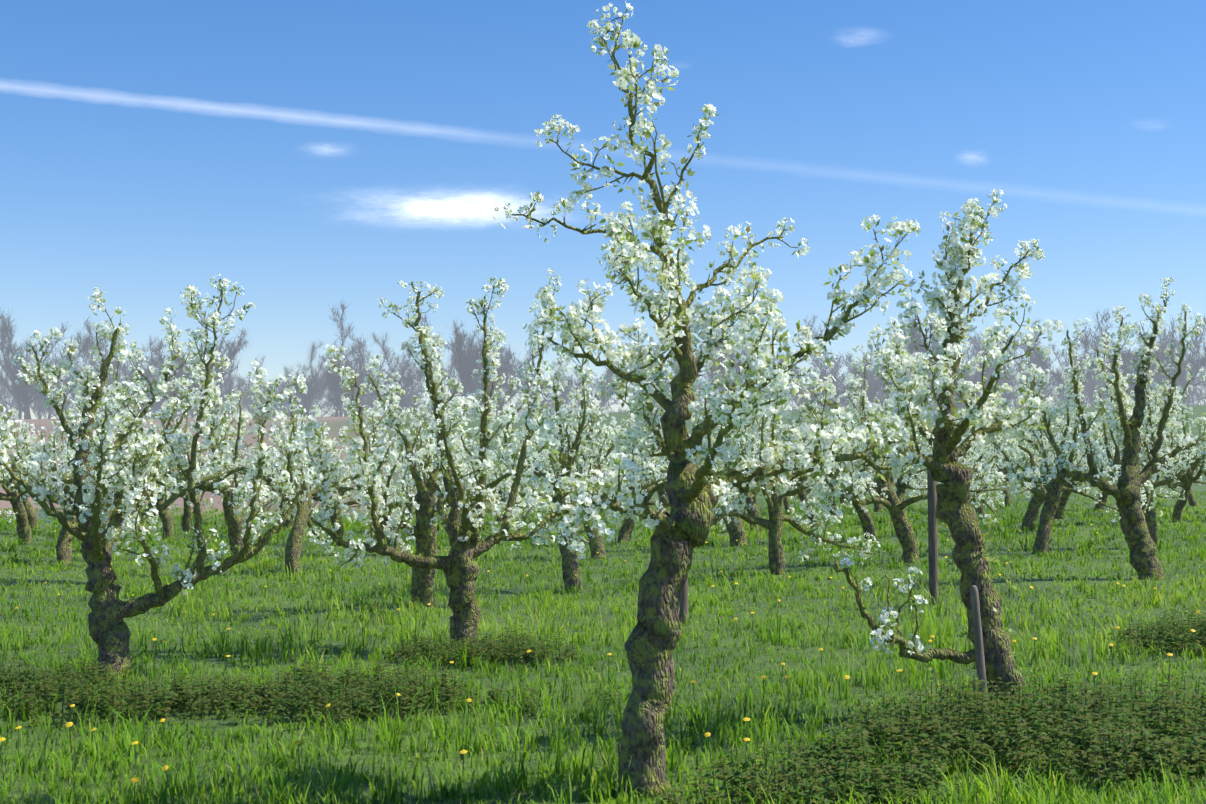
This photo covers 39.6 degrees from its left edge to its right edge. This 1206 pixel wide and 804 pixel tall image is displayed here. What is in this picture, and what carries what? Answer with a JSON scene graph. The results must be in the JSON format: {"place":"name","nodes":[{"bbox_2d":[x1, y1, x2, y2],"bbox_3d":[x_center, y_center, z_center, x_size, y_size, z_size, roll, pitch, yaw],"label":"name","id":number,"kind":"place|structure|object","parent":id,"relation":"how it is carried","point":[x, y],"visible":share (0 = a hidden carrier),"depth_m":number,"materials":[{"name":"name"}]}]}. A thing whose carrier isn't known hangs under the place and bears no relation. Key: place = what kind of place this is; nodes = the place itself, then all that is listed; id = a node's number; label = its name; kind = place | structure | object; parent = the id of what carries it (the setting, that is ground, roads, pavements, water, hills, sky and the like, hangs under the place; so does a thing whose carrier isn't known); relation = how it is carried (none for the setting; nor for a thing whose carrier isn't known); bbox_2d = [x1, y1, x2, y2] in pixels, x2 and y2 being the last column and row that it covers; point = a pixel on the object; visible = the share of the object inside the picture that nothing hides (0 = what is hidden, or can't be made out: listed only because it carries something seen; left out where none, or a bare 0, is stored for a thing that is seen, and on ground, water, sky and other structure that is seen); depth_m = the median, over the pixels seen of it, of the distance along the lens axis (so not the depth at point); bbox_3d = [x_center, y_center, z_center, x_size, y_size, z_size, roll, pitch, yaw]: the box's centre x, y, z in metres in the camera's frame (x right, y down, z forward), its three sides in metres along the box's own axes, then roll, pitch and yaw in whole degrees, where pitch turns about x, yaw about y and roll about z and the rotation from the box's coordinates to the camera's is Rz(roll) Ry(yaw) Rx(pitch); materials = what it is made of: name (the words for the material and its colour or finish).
{"place":"outdoors","nodes":[
{"label":"outdoors","id":0,"kind":"place"},
{"bbox_2d":[0,405,1205,803],"bbox_3d":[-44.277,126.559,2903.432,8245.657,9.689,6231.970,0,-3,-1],"label":"ground","id":1,"kind":"structure","parent":0,"point":[336,423],"depth_m":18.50,"materials":[{"name":"plant"}]},
{"bbox_2d":[0,359,38,418],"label":"tree","id":2,"kind":"object","parent":1,"relation":"on","point":[22,389],"visible":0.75,"depth_m":207.41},
{"bbox_2d":[4,421,48,528],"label":"pear tree","id":3,"kind":"object","parent":1,"relation":"on","point":[31,515],"visible":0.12,"depth_m":51.36,"materials":[{"name":"white plant"}]},
{"bbox_2d":[0,416,58,543],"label":"pear tree","id":4,"kind":"object","parent":1,"relation":"on","point":[23,529],"visible":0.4,"depth_m":40.80,"materials":[{"name":"white plant"}]},
{"bbox_2d":[0,355,67,418],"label":"tree","id":5,"kind":"object","parent":1,"relation":"on","point":[20,410],"visible":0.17,"depth_m":220.32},
{"bbox_2d":[28,391,48,418],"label":"tree","id":6,"kind":"object","parent":1,"relation":"on","point":[38,406],"visible":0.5,"depth_m":252.52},
{"bbox_2d":[0,307,101,418],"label":"tree","id":7,"kind":"object","parent":1,"relation":"on","point":[9,349],"visible":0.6,"depth_m":211.26,"materials":[{"name":"plant"}]},
{"bbox_2d":[21,343,106,418],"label":"tree","id":8,"kind":"object","parent":1,"relation":"on","point":[51,409],"visible":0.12,"depth_m":228.12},
{"bbox_2d":[0,406,132,564],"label":"pear tree","id":9,"kind":"object","parent":1,"relation":"on","point":[64,547],"visible":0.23,"depth_m":31.90,"materials":[{"name":"white plant"}]},
{"bbox_2d":[49,418,138,532],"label":"pear tree","id":10,"kind":"object","parent":1,"relation":"on","point":[58,445],"visible":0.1,"depth_m":46.31,"materials":[{"name":"white plant"}]},
{"bbox_2d":[44,337,158,400],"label":"tree","id":11,"kind":"object","parent":1,"relation":"on","point":[148,369],"visible":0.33,"depth_m":221.26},
{"bbox_2d":[67,328,168,405],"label":"tree","id":12,"kind":"object","parent":1,"relation":"on","point":[91,357],"visible":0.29,"depth_m":239.21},
{"bbox_2d":[8,337,238,555],"bbox_3d":[-7.822,0.983,27.248,2.667,4.066,3.068,2,-4,-44],"label":"pear tree","id":13,"kind":"object","parent":1,"relation":"on","point":[116,520],"visible":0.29,"depth_m":27.11,"materials":[{"name":"white plant"}]},
{"bbox_2d":[102,355,186,410],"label":"tree","id":14,"kind":"object","parent":1,"relation":"on","point":[156,407],"visible":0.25,"depth_m":229.59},
{"bbox_2d":[114,425,203,539],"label":"pear tree","id":15,"kind":"object","parent":1,"relation":"on","point":[166,519],"visible":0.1,"depth_m":42.96,"materials":[{"name":"white plant"}]},
{"bbox_2d":[0,273,324,678],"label":"pear tree","id":16,"kind":"object","parent":1,"relation":"on","point":[110,632],"visible":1,"depth_m":14.42,"materials":[{"name":"white plant"}]},
{"bbox_2d":[151,353,185,417],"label":"tree","id":17,"kind":"object","parent":1,"relation":"on","point":[177,374],"visible":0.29,"depth_m":209.13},
{"bbox_2d":[136,326,250,417],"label":"tree","id":18,"kind":"object","parent":1,"relation":"on","point":[229,374],"visible":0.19,"depth_m":253.52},
{"bbox_2d":[159,404,233,531],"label":"pear tree","id":19,"kind":"object","parent":1,"relation":"on","point":[186,522],"visible":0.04,"depth_m":48.67,"materials":[{"name":"white plant"}]},
{"bbox_2d":[150,334,250,416],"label":"tree","id":20,"kind":"object","parent":1,"relation":"on","point":[230,351],"visible":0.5,"depth_m":197.98,"materials":[{"name":"plant"}]},
{"bbox_2d":[194,362,238,413],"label":"tree","id":21,"kind":"object","parent":1,"relation":"on","point":[222,393],"visible":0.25,"depth_m":228.64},
{"bbox_2d":[126,374,319,559],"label":"pear tree","id":22,"kind":"object","parent":1,"relation":"on","point":[233,521],"visible":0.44,"depth_m":33.44,"materials":[{"name":"white plant"}]},
{"bbox_2d":[198,439,271,523],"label":"pear tree","id":23,"kind":"object","parent":1,"relation":"on","point":[242,475],"visible":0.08,"depth_m":55.41,"materials":[{"name":"white plant"}]},
{"bbox_2d":[232,372,278,417],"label":"tree","id":24,"kind":"object","parent":1,"relation":"on","point":[248,392],"visible":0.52,"depth_m":261.17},
{"bbox_2d":[233,416,325,536],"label":"pear tree","id":25,"kind":"object","parent":1,"relation":"on","point":[281,503],"visible":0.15,"depth_m":44.76,"materials":[{"name":"white plant"}]},
{"bbox_2d":[248,355,335,416],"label":"tree","id":26,"kind":"object","parent":1,"relation":"on","point":[329,406],"visible":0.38,"depth_m":317.87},
{"bbox_2d":[245,430,344,528],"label":"pear tree","id":27,"kind":"object","parent":1,"relation":"on","point":[288,523],"visible":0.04,"depth_m":50.95,"materials":[{"name":"white plant"}]},
{"bbox_2d":[191,381,416,575],"bbox_3d":[-5.272,1.356,29.424,2.546,3.566,3.372,-2,-3,37],"label":"pear tree","id":28,"kind":"object","parent":1,"relation":"on","point":[302,510],"visible":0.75,"depth_m":28.94,"materials":[{"name":"white plant"}]},
{"bbox_2d":[281,358,329,416],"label":"tree","id":29,"kind":"object","parent":1,"relation":"on","point":[288,382],"visible":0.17,"depth_m":245.01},
{"bbox_2d":[291,369,323,415],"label":"tree","id":30,"kind":"object","parent":1,"relation":"on","point":[311,390],"visible":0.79,"depth_m":224.84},
{"bbox_2d":[258,420,409,543],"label":"pear tree","id":31,"kind":"object","parent":1,"relation":"on","point":[344,491],"visible":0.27,"depth_m":40.38,"materials":[{"name":"white plant"}]},
{"bbox_2d":[321,358,349,416],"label":"tree","id":32,"kind":"object","parent":1,"relation":"on","point":[329,383],"visible":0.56,"depth_m":216.22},
{"bbox_2d":[273,437,397,523],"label":"pear tree","id":33,"kind":"object","parent":1,"relation":"on","point":[331,450],"visible":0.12,"depth_m":57.14,"materials":[{"name":"white plant"}]},
{"bbox_2d":[315,351,356,416],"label":"tree","id":34,"kind":"object","parent":1,"relation":"on","point":[324,374],"visible":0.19,"depth_m":224.44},
{"bbox_2d":[297,340,392,416],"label":"tree","id":35,"kind":"object","parent":1,"relation":"on","point":[319,391],"visible":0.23,"depth_m":241.84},
{"bbox_2d":[326,374,400,415],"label":"scrub","id":36,"kind":"object","parent":1,"relation":"on","point":[349,397],"visible":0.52,"depth_m":197.86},
{"bbox_2d":[325,301,442,415],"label":"tree","id":37,"kind":"object","parent":1,"relation":"on","point":[392,370],"visible":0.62,"depth_m":215.78,"materials":[{"name":"plant"}]},
{"bbox_2d":[343,400,444,550],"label":"pear tree","id":38,"kind":"object","parent":1,"relation":"on","point":[373,442],"visible":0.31,"depth_m":35.60,"materials":[{"name":"white plant"}]},
{"bbox_2d":[331,320,469,415],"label":"tree","id":39,"kind":"object","parent":1,"relation":"on","point":[415,384],"visible":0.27,"depth_m":230.55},
{"bbox_2d":[391,442,437,520],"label":"pear tree","id":40,"kind":"object","parent":1,"relation":"on","point":[410,488],"visible":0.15,"depth_m":58.93,"materials":[{"name":"white plant"}]},
{"bbox_2d":[404,405,468,489],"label":"pear tree","id":41,"kind":"object","parent":1,"relation":"on","point":[421,469],"visible":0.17,"depth_m":47.77,"materials":[{"name":"white plant"}]},
{"bbox_2d":[339,340,543,607],"bbox_3d":[-1.999,0.927,21.075,2.591,3.554,2.538,0,-3,-8],"label":"pear tree","id":42,"kind":"object","parent":1,"relation":"on","point":[422,586],"visible":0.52,"depth_m":21.32,"materials":[{"name":"white plant"}]},
{"bbox_2d":[297,269,586,652],"bbox_3d":[-1.698,0.597,16.648,2.327,3.935,2.240,-1,-3,29],"label":"pear tree","id":43,"kind":"object","parent":1,"relation":"on","point":[458,565],"visible":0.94,"depth_m":16.39,"materials":[{"name":"white plant"}]},
{"bbox_2d":[420,312,522,410],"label":"tree","id":44,"kind":"object","parent":1,"relation":"on","point":[499,370],"visible":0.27,"depth_m":218.12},
{"bbox_2d":[449,325,496,413],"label":"tree","id":45,"kind":"object","parent":1,"relation":"on","point":[462,363],"visible":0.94,"depth_m":204.31,"materials":[{"name":"plant"}]},
{"bbox_2d":[436,430,510,533],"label":"pear tree","id":46,"kind":"object","parent":1,"relation":"on","point":[497,516],"visible":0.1,"depth_m":43.51,"materials":[{"name":"white plant"}]},
{"bbox_2d":[412,428,536,529],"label":"pear tree","id":47,"kind":"object","parent":1,"relation":"on","point":[470,443],"visible":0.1,"depth_m":49.34,"materials":[{"name":"white plant"}]},
{"bbox_2d":[470,339,512,414],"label":"tree","id":48,"kind":"object","parent":1,"relation":"on","point":[482,386],"visible":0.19,"depth_m":218.16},
{"bbox_2d":[486,431,549,522],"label":"pear tree","id":49,"kind":"object","parent":1,"relation":"on","point":[526,508],"visible":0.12,"depth_m":55.09,"materials":[{"name":"white plant"}]},
{"bbox_2d":[470,344,589,414],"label":"tree","id":50,"kind":"object","parent":1,"relation":"on","point":[502,400],"visible":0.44,"depth_m":211.69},
{"bbox_2d":[520,416,621,527],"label":"pear tree","id":51,"kind":"object","parent":1,"relation":"on","point":[575,476],"visible":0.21,"depth_m":50.56,"materials":[{"name":"white plant"}]},
{"bbox_2d":[478,347,668,592],"bbox_3d":[-0.338,1.011,24.486,2.841,3.669,2.721,0,-3,-9],"label":"pear tree","id":52,"kind":"object","parent":1,"relation":"on","point":[570,568],"visible":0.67,"depth_m":24.12,"materials":[{"name":"white plant"}]},
{"bbox_2d":[551,357,622,411],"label":"tree","id":53,"kind":"object","parent":1,"relation":"on","point":[566,391],"visible":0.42,"depth_m":237.43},
{"bbox_2d":[556,362,629,410],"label":"tree","id":54,"kind":"object","parent":1,"relation":"on","point":[603,403],"visible":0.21,"depth_m":258.87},
{"bbox_2d":[0,524,1199,799],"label":"dandelions","id":55,"kind":"object","parent":1,"relation":"on","point":[298,742],"visible":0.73,"depth_m":11.87,"materials":[{"name":"yellow"}]},
{"bbox_2d":[543,401,657,558],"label":"pear tree","id":56,"kind":"object","parent":1,"relation":"on","point":[598,546],"visible":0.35,"depth_m":33.01,"materials":[{"name":"white plant"}]},
{"bbox_2d":[0,606,1205,803],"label":"nettle patches","id":57,"kind":"object","parent":1,"relation":"on","point":[316,689],"visible":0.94,"depth_m":9.96,"materials":[{"name":"plant"}]},
{"bbox_2d":[587,413,724,542],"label":"pear tree","id":58,"kind":"object","parent":1,"relation":"on","point":[626,530],"visible":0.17,"depth_m":39.60,"materials":[{"name":"white plant"}]},
{"bbox_2d":[621,404,712,528],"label":"pear tree","id":59,"kind":"object","parent":1,"relation":"on","point":[662,491],"visible":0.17,"depth_m":46.85,"materials":[{"name":"white plant"}]},
{"bbox_2d":[621,339,734,402],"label":"tree","id":60,"kind":"object","parent":1,"relation":"on","point":[720,366],"visible":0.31,"depth_m":198.29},
{"bbox_2d":[678,577,687,624],"bbox_3d":[0.886,1.585,18.559,0.117,1.954,0.123,0,-3,-1],"label":"stake","id":61,"kind":"object","parent":1,"relation":"on","point":[683,596],"visible":0.1,"depth_m":18.48,"materials":[{"name":"grey wood"}]},
{"bbox_2d":[493,1,920,797],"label":"pear tree","id":62,"kind":"object","parent":1,"relation":"on","point":[685,525],"visible":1,"depth_m":9.02,"materials":[{"name":"white plant"}]},
{"bbox_2d":[605,385,822,546],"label":"pear tree","id":63,"kind":"object","parent":1,"relation":"on","point":[736,531],"visible":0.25,"depth_m":35.38,"materials":[{"name":"white plant"}]},
{"bbox_2d":[705,333,751,391],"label":"tree","id":64,"kind":"object","parent":1,"relation":"on","point":[736,364],"visible":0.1,"depth_m":216.69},
{"bbox_2d":[714,398,768,503],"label":"pear tree","id":65,"kind":"object","parent":1,"relation":"on","point":[753,494],"visible":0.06,"depth_m":48.15,"materials":[{"name":"white plant"}]},
{"bbox_2d":[711,423,791,531],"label":"pear tree","id":66,"kind":"object","parent":1,"relation":"on","point":[754,512],"visible":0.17,"depth_m":42.85,"materials":[{"name":"white plant"}]},
{"bbox_2d":[655,383,879,574],"bbox_3d":[2.734,1.224,25.757,4.263,3.208,1.926,1,-3,-22],"label":"pear tree","id":67,"kind":"object","parent":1,"relation":"on","point":[773,525],"visible":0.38,"depth_m":26.11,"materials":[{"name":"white plant"}]},
{"bbox_2d":[712,325,844,408],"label":"tree","id":68,"kind":"object","parent":1,"relation":"on","point":[815,332],"visible":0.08,"depth_m":235.54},
{"bbox_2d":[757,403,839,528],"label":"pear tree","id":69,"kind":"object","parent":1,"relation":"on","point":[802,494],"visible":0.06,"depth_m":43.43,"materials":[{"name":"white plant"}]},
{"bbox_2d":[777,350,848,406],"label":"tree","id":70,"kind":"object","parent":1,"relation":"on","point":[836,366],"visible":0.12,"depth_m":251.97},
{"bbox_2d":[777,355,863,408],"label":"scrub","id":71,"kind":"object","parent":1,"relation":"on","point":[839,391],"visible":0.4,"depth_m":207.96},
{"bbox_2d":[800,314,907,402],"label":"tree","id":72,"kind":"object","parent":1,"relation":"on","point":[868,376],"visible":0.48,"depth_m":231.32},
{"bbox_2d":[834,381,884,408],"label":"scrub","id":73,"kind":"object","parent":1,"relation":"on","point":[873,394],"visible":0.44,"depth_m":209.51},
{"bbox_2d":[796,412,931,539],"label":"pear tree","id":74,"kind":"object","parent":1,"relation":"on","point":[867,523],"visible":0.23,"depth_m":36.30,"materials":[{"name":"white plant"}]},
{"bbox_2d":[821,413,943,501],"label":"pear tree","id":75,"kind":"object","parent":1,"relation":"on","point":[902,487],"visible":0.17,"depth_m":46.18,"materials":[{"name":"white plant"}]},
{"bbox_2d":[834,344,1004,562],"bbox_3d":[4.863,0.879,27.576,2.833,3.708,2.439,2,-3,-35],"label":"pear tree","id":76,"kind":"object","parent":1,"relation":"on","point":[889,500],"visible":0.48,"depth_m":27.78,"materials":[{"name":"white plant"}]},
{"bbox_2d":[898,312,944,403],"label":"tree","id":77,"kind":"object","parent":1,"relation":"on","point":[917,335],"visible":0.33,"depth_m":199.27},
{"bbox_2d":[927,454,938,605],"bbox_3d":[3.838,1.533,19.479,0.128,1.854,0.110,0,-3,-1],"label":"stake","id":78,"kind":"object","parent":1,"relation":"on","point":[932,540],"visible":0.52,"depth_m":19.44,"materials":[{"name":"grey wood"}]},
{"bbox_2d":[814,189,1063,710],"bbox_3d":[2.364,0.368,11.233,1.582,3.520,1.833,-1,-3,24],"label":"pear tree","id":79,"kind":"object","parent":1,"relation":"on","point":[956,514],"visible":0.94,"depth_m":11.16,"materials":[{"name":"white plant"}]},
{"bbox_2d":[913,411,1017,533],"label":"pear tree","id":80,"kind":"object","parent":1,"relation":"on","point":[988,504],"visible":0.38,"depth_m":38.54,"materials":[{"name":"white plant"}]},
{"bbox_2d":[970,585,987,706],"bbox_3d":[2.461,1.671,10.909,0.133,0.954,0.060,0,-3,-1],"label":"stake","id":81,"kind":"object","parent":1,"relation":"on","point":[978,638],"visible":0.69,"depth_m":10.89,"materials":[{"name":"grey wood"}]},
{"bbox_2d":[956,412,1020,521],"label":"pear tree","id":82,"kind":"object","parent":1,"relation":"on","point":[980,509],"visible":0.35,"depth_m":48.09,"materials":[{"name":"white plant"}]},
{"bbox_2d":[962,326,1020,399],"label":"tree","id":83,"kind":"object","parent":1,"relation":"on","point":[978,350],"visible":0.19,"depth_m":236.91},
{"bbox_2d":[976,418,1030,506],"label":"pear tree","id":84,"kind":"object","parent":1,"relation":"on","point":[1006,491],"visible":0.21,"depth_m":63.28,"materials":[{"name":"white plant"}]},
{"bbox_2d":[969,335,1061,406],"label":"tree","id":85,"kind":"object","parent":1,"relation":"on","point":[1014,401],"visible":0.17,"depth_m":259.77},
{"bbox_2d":[1008,331,1056,399],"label":"tree","id":86,"kind":"object","parent":1,"relation":"on","point":[1031,360],"visible":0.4,"depth_m":233.28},
{"bbox_2d":[982,395,1120,530],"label":"pear tree","id":87,"kind":"object","parent":1,"relation":"on","point":[1032,512],"visible":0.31,"depth_m":40.81,"materials":[{"name":"white plant"}]},
{"bbox_2d":[1024,324,1104,398],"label":"tree","id":88,"kind":"object","parent":1,"relation":"on","point":[1084,341],"visible":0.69,"depth_m":209.91,"materials":[{"name":"plant"}]},
{"bbox_2d":[990,365,1144,553],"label":"pear tree","id":89,"kind":"object","parent":1,"relation":"on","point":[1051,497],"visible":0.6,"depth_m":29.99,"materials":[{"name":"white plant"}]},
{"bbox_2d":[1015,416,1122,518],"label":"pear tree","id":90,"kind":"object","parent":1,"relation":"on","point":[1063,500],"visible":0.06,"depth_m":49.12,"materials":[{"name":"white plant"}]},
{"bbox_2d":[1007,277,1205,579],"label":"pear tree","id":91,"kind":"object","parent":1,"relation":"on","point":[1124,492],"visible":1,"depth_m":23.04,"materials":[{"name":"white plant"}]},
{"bbox_2d":[1034,360,1205,546],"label":"pear tree","id":92,"kind":"object","parent":1,"relation":"on","point":[1148,506],"visible":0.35,"depth_m":31.54,"materials":[{"name":"white plant"}]},
{"bbox_2d":[1055,385,1195,525],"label":"pear tree","id":93,"kind":"object","parent":1,"relation":"on","point":[1117,459],"visible":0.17,"depth_m":43.76,"materials":[{"name":"white plant"}]},
{"bbox_2d":[1047,325,1204,402],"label":"tree","id":94,"kind":"object","parent":1,"relation":"on","point":[1165,338],"visible":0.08,"depth_m":249.31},
{"bbox_2d":[1083,326,1171,399],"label":"tree","id":95,"kind":"object","parent":1,"relation":"on","point":[1098,382],"visible":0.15,"depth_m":245.77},
{"bbox_2d":[1080,412,1179,510],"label":"pear tree","id":96,"kind":"object","parent":1,"relation":"on","point":[1104,497],"visible":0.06,"depth_m":58.93,"materials":[{"name":"white plant"}]},
{"bbox_2d":[1110,346,1157,400],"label":"tree","id":97,"kind":"object","parent":1,"relation":"on","point":[1131,373],"visible":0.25,"depth_m":210.03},
{"bbox_2d":[1089,308,1205,405],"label":"tree","id":98,"kind":"object","parent":1,"relation":"on","point":[1125,357],"visible":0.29,"depth_m":212.16,"materials":[{"name":"plant"}]},
{"bbox_2d":[1105,317,1205,402],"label":"tree","id":99,"kind":"object","parent":1,"relation":"on","point":[1199,339],"visible":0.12,"depth_m":245.32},
{"bbox_2d":[1134,339,1205,403],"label":"tree","id":100,"kind":"object","parent":1,"relation":"on","point":[1199,392],"visible":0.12,"depth_m":261.09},
{"bbox_2d":[1138,315,1205,404],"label":"tree","id":101,"kind":"object","parent":1,"relation":"on","point":[1190,359],"visible":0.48,"depth_m":216.23,"materials":[{"name":"plant"}]},
{"bbox_2d":[1144,389,1205,522],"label":"pear tree","id":102,"kind":"object","parent":1,"relation":"on","point":[1186,484],"visible":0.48,"depth_m":45.29,"materials":[{"name":"white plant"}]},
{"bbox_2d":[1161,430,1205,505],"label":"pear tree","id":103,"kind":"object","parent":1,"relation":"on","point":[1192,500],"depth_m":63.35,"materials":[{"name":"white plant"}]},
{"bbox_2d":[0,0,1205,418],"label":"sky","id":104,"kind":"structure","parent":0,"point":[309,156],"materials":[{"name":"blue"}]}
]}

